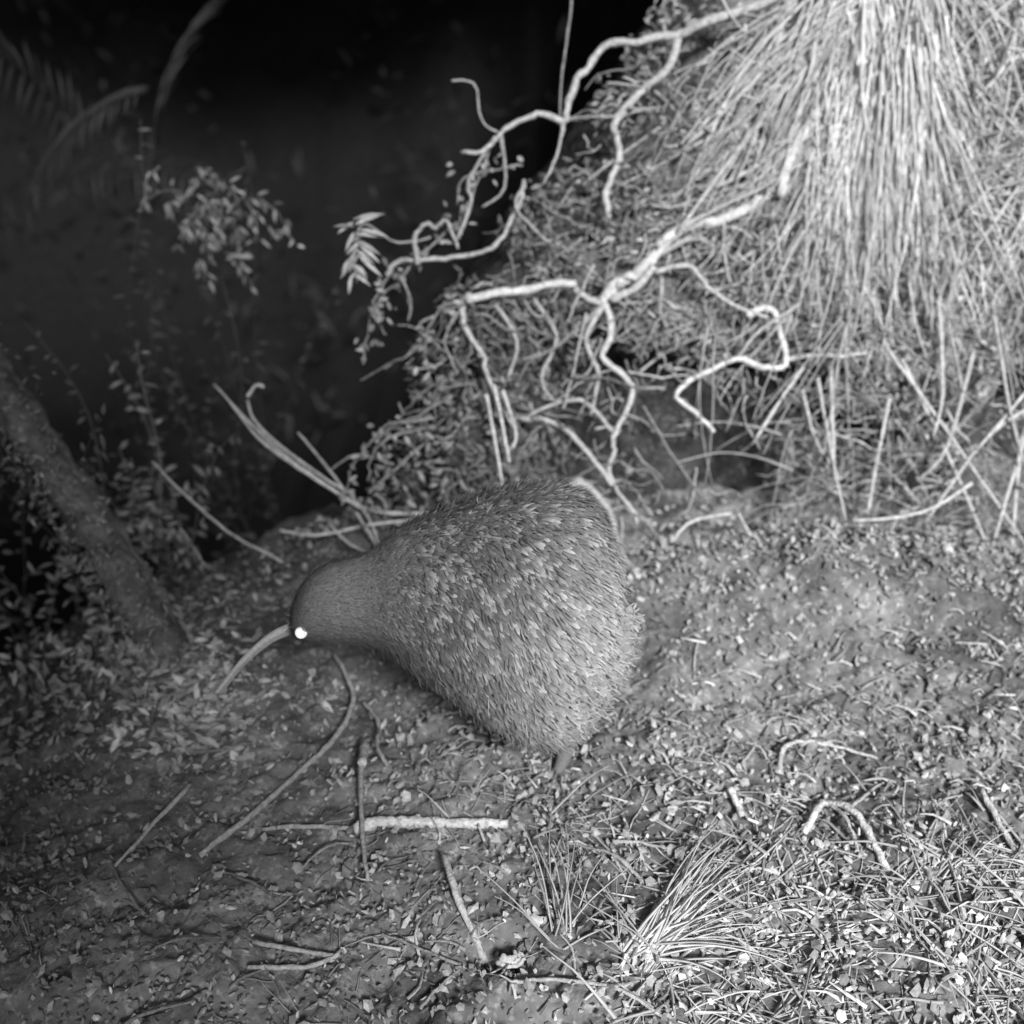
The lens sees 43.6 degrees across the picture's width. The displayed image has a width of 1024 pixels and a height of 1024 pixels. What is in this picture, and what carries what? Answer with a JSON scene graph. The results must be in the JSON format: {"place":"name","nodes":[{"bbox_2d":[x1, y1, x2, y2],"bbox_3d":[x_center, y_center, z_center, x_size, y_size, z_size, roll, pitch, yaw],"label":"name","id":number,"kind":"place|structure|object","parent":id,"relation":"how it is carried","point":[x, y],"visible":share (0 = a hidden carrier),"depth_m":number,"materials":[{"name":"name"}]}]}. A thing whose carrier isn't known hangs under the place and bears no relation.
{"place":"outdoors","nodes":[
{"label":"outdoors","id":0,"kind":"place"},
{"bbox_2d":[0,0,1023,1023],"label":"ground","id":1,"kind":"structure","parent":0,"point":[273,117],"depth_m":1.98,"materials":[{"name":"soil"}]},
{"bbox_2d":[0,322,202,681],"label":"mossy leaning trunk","id":2,"kind":"object","parent":1,"relation":"on","point":[137,593],"visible":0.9,"depth_m":2.00,"materials":[{"name":"grey plant"}]},
{"bbox_2d":[0,0,236,248],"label":"fern","id":3,"kind":"object","parent":1,"relation":"on","point":[37,196],"visible":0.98,"depth_m":3.23,"materials":[{"name":"grey plant"}]},
{"bbox_2d":[0,120,342,817],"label":"undergrowth shrub","id":4,"kind":"object","parent":1,"relation":"on","point":[151,548],"visible":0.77,"depth_m":2.21,"materials":[{"name":"grey plant"}]},
{"bbox_2d":[152,383,429,567],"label":"slanting twigs","id":5,"kind":"object","parent":1,"relation":"on","point":[294,464],"visible":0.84,"depth_m":2.16,"materials":[{"name":"grey plant"}]},
{"bbox_2d":[0,0,626,572],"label":"background undergrowth","id":6,"kind":"object","parent":1,"relation":"on","point":[314,296],"visible":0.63,"depth_m":5.56,"materials":[{"name":"black plant"}]},
{"bbox_2d":[214,472,645,785],"bbox_3d":[-0.105,0.159,1.591,0.541,0.443,0.286,0,30,0],"label":"kiwi bird","id":7,"kind":"object","parent":1,"relation":"on","point":[511,614],"visible":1,"depth_m":1.48},
{"bbox_2d":[495,950,525,968],"bbox_3d":[0.000,0.497,1.420,0.035,0.014,0.019,-13,32,-21],"label":"curled dead leaf","id":8,"kind":"object","parent":1,"relation":"on","point":[516,957],"visible":1,"depth_m":1.42,"materials":[{"name":"white plant"}]},
{"bbox_2d":[0,482,1023,1023],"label":"leaf litter","id":9,"kind":"object","parent":1,"relation":"on","point":[350,862],"visible":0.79,"depth_m":1.61,"materials":[{"name":"grey plant"}]},
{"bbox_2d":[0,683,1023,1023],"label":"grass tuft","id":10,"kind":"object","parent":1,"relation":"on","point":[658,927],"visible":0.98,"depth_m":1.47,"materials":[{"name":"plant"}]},
{"bbox_2d":[111,642,1023,1023],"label":"fallen sticks","id":11,"kind":"object","parent":1,"relation":"on","point":[361,824],"visible":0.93,"depth_m":1.59,"materials":[{"name":"grey wood"}]},
{"bbox_2d":[373,0,1023,522],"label":"earth bank","id":12,"kind":"structure","parent":1,"relation":"on","point":[725,470],"depth_m":2.27,"materials":[{"name":"grey soil"}]},
{"bbox_2d":[337,147,530,527],"bbox_3d":[-0.130,-0.286,2.135,0.331,0.597,0.322,0,30,0],"label":"trailing vine","id":13,"kind":"object","parent":12,"relation":"hanging from","point":[379,318],"visible":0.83,"depth_m":2.14,"materials":[{"name":"grey plant"}]},
{"bbox_2d":[361,0,1023,550],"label":"exposed roots","id":14,"kind":"object","parent":12,"relation":"on","point":[641,274],"visible":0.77,"depth_m":2.12,"materials":[{"name":"grey plant"}]},
{"bbox_2d":[333,213,430,292],"bbox_3d":[-0.210,-0.426,2.098,0.160,0.119,0.049,-7,31,-12],"label":"leafy sprig","id":15,"kind":"object","parent":14,"relation":"attached to","point":[352,260],"visible":1,"depth_m":2.08,"materials":[{"name":"grey plant"}]},
{"bbox_2d":[369,0,1023,528],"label":"bank moss","id":16,"kind":"object","parent":12,"relation":"on","point":[605,234],"visible":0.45,"depth_m":2.17,"materials":[{"name":"grey plant"}]},
{"bbox_2d":[638,0,1023,537],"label":"hanging dry grass","id":17,"kind":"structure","parent":12,"relation":"on","point":[913,45],"depth_m":2.09,"materials":[{"name":"plant"}]},
{"bbox_2d":[466,512,1023,820],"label":"bank foot debris","id":18,"kind":"object","parent":1,"relation":"on","point":[837,531],"visible":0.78,"depth_m":1.98,"materials":[{"name":"grey plant"}]}
]}

